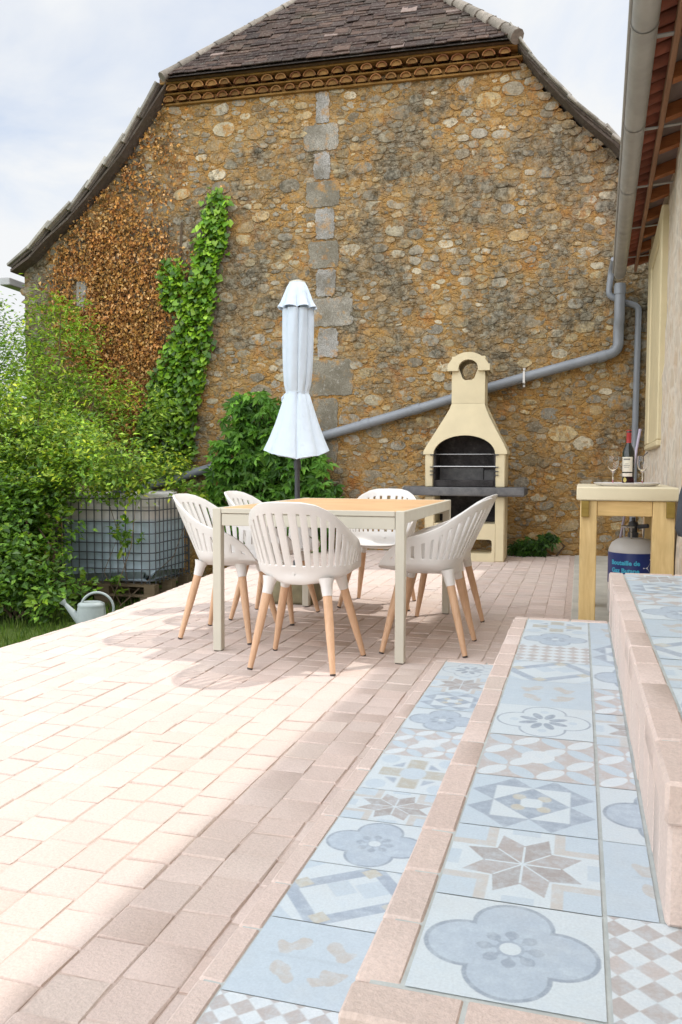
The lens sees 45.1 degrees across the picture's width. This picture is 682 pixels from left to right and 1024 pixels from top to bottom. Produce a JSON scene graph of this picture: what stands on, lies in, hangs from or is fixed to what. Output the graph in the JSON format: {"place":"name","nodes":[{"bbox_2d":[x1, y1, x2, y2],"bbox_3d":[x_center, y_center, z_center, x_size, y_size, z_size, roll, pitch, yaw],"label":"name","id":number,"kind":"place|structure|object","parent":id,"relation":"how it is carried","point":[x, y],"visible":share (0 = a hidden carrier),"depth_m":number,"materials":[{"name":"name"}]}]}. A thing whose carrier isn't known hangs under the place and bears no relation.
{"place":"outdoors","nodes":[
{"label":"outdoors","id":0,"kind":"place"},
{"bbox_2d":[0,514,191,647],"bbox_3d":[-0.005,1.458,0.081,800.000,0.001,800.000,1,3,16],"label":"ground","id":1,"kind":"structure","parent":0,"point":[32,627],"depth_m":7.55,"materials":[{"name":"green plant"}]},
{"bbox_2d":[0,291,49,457],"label":"tree","id":2,"kind":"object","parent":1,"relation":"on","point":[9,352],"visible":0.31,"depth_m":10.33,"materials":[{"name":"green plant"}]},
{"bbox_2d":[0,459,102,623],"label":"dark leafy shrub","id":3,"kind":"object","parent":1,"relation":"on","point":[25,546],"visible":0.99,"depth_m":7.73,"materials":[{"name":"green plant"}]},
{"bbox_2d":[59,591,114,623],"bbox_3d":[-2.268,0.870,7.329,0.486,0.327,0.221,0,3,-4],"label":"watering can","id":4,"kind":"object","parent":1,"relation":"on","point":[89,610],"visible":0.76,"depth_m":7.27,"materials":[{"name":"grey plastic"}]},
{"bbox_2d":[0,273,184,582],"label":"tall feathery shrub","id":5,"kind":"object","parent":1,"relation":"on","point":[71,386],"visible":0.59,"depth_m":9.72,"materials":[{"name":"green plant"}]},
{"bbox_2d":[0,362,200,603],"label":"flowering shrub","id":6,"kind":"object","parent":1,"relation":"on","point":[21,452],"visible":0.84,"depth_m":8.26,"materials":[{"name":"green plant"}]},
{"bbox_2d":[54,489,190,605],"bbox_3d":[-2.381,0.344,9.036,1.220,1.220,1.000,1,3,13],"label":"water tank","id":7,"kind":"object","parent":1,"relation":"on","point":[160,523],"visible":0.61,"depth_m":8.62,"materials":[{"name":"plastic"}]},
{"bbox_2d":[80,472,209,610],"bbox_3d":[-2.067,0.257,8.786,0.872,1.432,1.503,2,4,29],"label":"climbing plant","id":8,"kind":"object","parent":1,"relation":"on","point":[120,554],"visible":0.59,"depth_m":8.37,"materials":[{"name":"green plant"}]},
{"bbox_2d":[0,0,648,580],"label":"stone barn","id":9,"kind":"structure","parent":1,"relation":"on","point":[422,192],"depth_m":9.59,"materials":[{"name":"stone"}]},
{"bbox_2d":[38,104,224,491],"bbox_3d":[-2.668,-2.468,10.350,2.605,5.172,0.203,1,3,13],"label":"dry creeper","id":10,"kind":"object","parent":9,"relation":"attached to","point":[134,314],"visible":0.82,"depth_m":10.35,"materials":[{"name":"brown plant"}]},
{"bbox_2d":[133,187,233,490],"bbox_3d":[-1.959,-1.764,10.160,1.375,4.388,0.227,1,3,13],"label":"green ivy","id":11,"kind":"object","parent":9,"relation":"attached to","point":[189,340],"visible":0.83,"depth_m":10.11,"materials":[{"name":"green plant"}]},
{"bbox_2d":[137,282,625,488],"bbox_3d":[0.260,-1.365,9.704,5.851,2.344,0.185,1,3,14],"label":"downpipe","id":12,"kind":"object","parent":9,"relation":"attached to","point":[613,351],"visible":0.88,"depth_m":9.25,"materials":[{"name":"grey plastic"}]},
{"bbox_2d":[606,257,641,521],"bbox_3d":[3.099,-1.155,9.038,0.374,3.228,0.198,0,3,-1],"label":"drainpipe","id":13,"kind":"object","parent":9,"relation":"attached to","point":[637,344],"visible":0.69,"depth_m":8.99,"materials":[{"name":"grey plastic"}]},
{"bbox_2d":[612,0,681,574],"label":"stone house","id":14,"kind":"structure","parent":1,"relation":"on","point":[648,225],"depth_m":5.57,"materials":[{"name":"beige paint"}]},
{"bbox_2d":[644,204,668,450],"bbox_3d":[2.817,-1.573,7.331,0.072,2.010,1.900,1,3,17],"label":"window frame","id":15,"kind":"structure","parent":14,"relation":"in","point":[661,236],"depth_m":6.48,"materials":[{"name":"beige wood"}]},
{"bbox_2d":[675,487,681,536],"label":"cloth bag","id":16,"kind":"object","parent":14,"relation":"hanging from","point":[678,526],"visible":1,"depth_m":4.17,"materials":[{"name":"fabric"}]},
{"bbox_2d":[0,549,574,1023],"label":"terrace","id":17,"kind":"structure","parent":0,"point":[166,795],"depth_m":2.81,"materials":[{"name":"tile"}]},
{"bbox_2d":[173,493,280,644],"bbox_3d":[-0.697,0.312,4.887,0.593,0.838,0.538,1,3,14],"label":"garden armchair","id":18,"kind":"object","parent":17,"relation":"on","point":[239,555],"visible":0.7,"depth_m":4.72,"materials":[{"name":"white plastic"}]},
{"bbox_2d":[224,491,319,624],"bbox_3d":[-0.477,0.281,5.464,0.593,0.838,0.538,1,3,17],"label":"garden armchair","id":19,"kind":"object","parent":17,"relation":"on","point":[237,497],"visible":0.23,"depth_m":5.54,"materials":[{"name":"white plastic"}]},
{"bbox_2d":[202,389,344,552],"bbox_3d":[-0.806,-0.462,9.747,1.778,1.985,0.716,1,3,13],"label":"bush","id":20,"kind":"object","parent":17,"relation":"on","point":[274,480],"visible":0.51,"depth_m":9.62,"materials":[{"name":"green plant"}]},
{"bbox_2d":[264,280,328,604],"bbox_3d":[-0.318,-0.510,6.036,0.486,2.356,0.490,1,3,16],"label":"parasol","id":21,"kind":"object","parent":17,"relation":"on","point":[296,434],"visible":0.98,"depth_m":5.91,"materials":[{"name":"white fabric"}]},
{"bbox_2d":[247,502,365,675],"bbox_3d":[-0.191,0.355,4.136,0.538,0.838,0.593,1,3,16],"label":"garden armchair","id":22,"kind":"object","parent":17,"relation":"on","point":[273,567],"visible":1,"depth_m":3.98,"materials":[{"name":"white plastic"}]},
{"bbox_2d":[213,498,450,663],"bbox_3d":[0.027,0.335,5.012,1.052,0.777,1.532,1,3,16],"label":"garden table","id":23,"kind":"object","parent":17,"relation":"on","point":[397,515],"visible":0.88,"depth_m":4.40,"materials":[{"name":"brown wood"}]},
{"bbox_2d":[337,489,416,610],"bbox_3d":[0.294,0.255,5.979,0.538,0.838,0.593,1,3,15],"label":"garden armchair","id":24,"kind":"object","parent":17,"relation":"on","point":[377,539],"visible":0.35,"depth_m":6.10,"materials":[{"name":"white plastic"}]},
{"bbox_2d":[166,572,681,1023],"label":"garden steps","id":25,"kind":"structure","parent":17,"relation":"on","point":[498,840],"depth_m":1.63,"materials":[{"name":"tile"}]},
{"bbox_2d":[378,497,492,657],"bbox_3d":[0.533,0.335,4.541,0.593,0.838,0.538,1,3,16],"label":"garden armchair","id":26,"kind":"object","parent":17,"relation":"on","point":[453,537],"visible":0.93,"depth_m":4.34,"materials":[{"name":"white plastic"}]},
{"bbox_2d":[408,494,497,622],"bbox_3d":[0.674,0.303,5.133,0.593,0.838,0.538,1,3,18],"label":"garden armchair","id":27,"kind":"object","parent":17,"relation":"on","point":[466,562],"visible":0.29,"depth_m":5.24,"materials":[{"name":"white plastic"}]},
{"bbox_2d":[403,352,527,561],"bbox_3d":[1.354,-0.592,8.867,1.284,2.210,0.594,1,3,15],"label":"stone barbecue","id":28,"kind":"object","parent":17,"relation":"on","point":[466,451],"visible":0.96,"depth_m":8.71,"materials":[{"name":"beige concrete"}]},
{"bbox_2d":[507,532,564,557],"bbox_3d":[2.176,0.398,9.248,0.685,0.349,0.324,1,3,13],"label":"plant","id":29,"kind":"object","parent":17,"relation":"on","point":[526,546],"depth_m":9.18,"materials":[{"name":"green plant"}]},
{"bbox_2d":[0,0,628,444],"label":"sky","id":30,"kind":"structure","parent":0,"point":[75,74],"materials":[{"name":"white"}]},
{"bbox_2d":[571,555,608,621],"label":"pavement","id":31,"kind":"structure","parent":0,"point":[601,612],"depth_m":6.65,"materials":[{"name":"concrete"}]},
{"bbox_2d":[576,484,678,619],"bbox_3d":[1.876,0.261,5.480,0.595,0.877,0.952,1,3,16],"label":"outdoor counter","id":32,"kind":"object","parent":31,"relation":"on","point":[654,506],"visible":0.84,"depth_m":5.04,"materials":[{"name":"beige wood"}]},
{"bbox_2d":[594,482,659,485],"bbox_3d":[1.851,-0.180,5.313,0.414,0.022,0.265,1,3,16],"label":"serving tray","id":33,"kind":"object","parent":32,"relation":"on","point":[625,484],"visible":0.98,"depth_m":5.21,"materials":[{"name":"white ceramic"}]},
{"bbox_2d":[607,456,618,482],"bbox_3d":[1.764,-0.271,5.322,0.073,0.185,0.073,1,3,16],"label":"wine glass","id":34,"kind":"object","parent":33,"relation":"on","point":[613,463],"visible":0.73,"depth_m":5.29,"materials":[{"name":"white"}]},
{"bbox_2d":[622,430,634,482],"bbox_3d":[1.864,-0.355,5.319,0.077,0.353,0.078,1,3,6],"label":"wine bottle","id":35,"kind":"object","parent":33,"relation":"on","point":[628,461],"visible":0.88,"depth_m":5.29,"materials":[{"name":"black glass"}]},
{"bbox_2d":[637,456,648,482],"bbox_3d":[1.951,-0.270,5.310,0.073,0.185,0.073,1,3,16],"label":"wine glass","id":36,"kind":"object","parent":33,"relation":"on","point":[642,463],"visible":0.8,"depth_m":5.28,"materials":[{"name":"white"}]},
{"bbox_2d":[607,517,650,611],"bbox_3d":[1.953,0.367,5.500,0.314,0.660,0.315,1,3,16],"label":"gas bottle","id":37,"kind":"object","parent":31,"relation":"on","point":[631,552],"visible":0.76,"depth_m":5.39,"materials":[{"name":"white metal"}]},
{"bbox_2d":[619,429,641,537],"bbox_3d":[2.080,0.032,6.020,0.213,1.278,0.022,1,3,11],"label":"broom handle","id":38,"kind":"object","parent":31,"relation":"on","point":[636,450],"visible":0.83,"depth_m":5.97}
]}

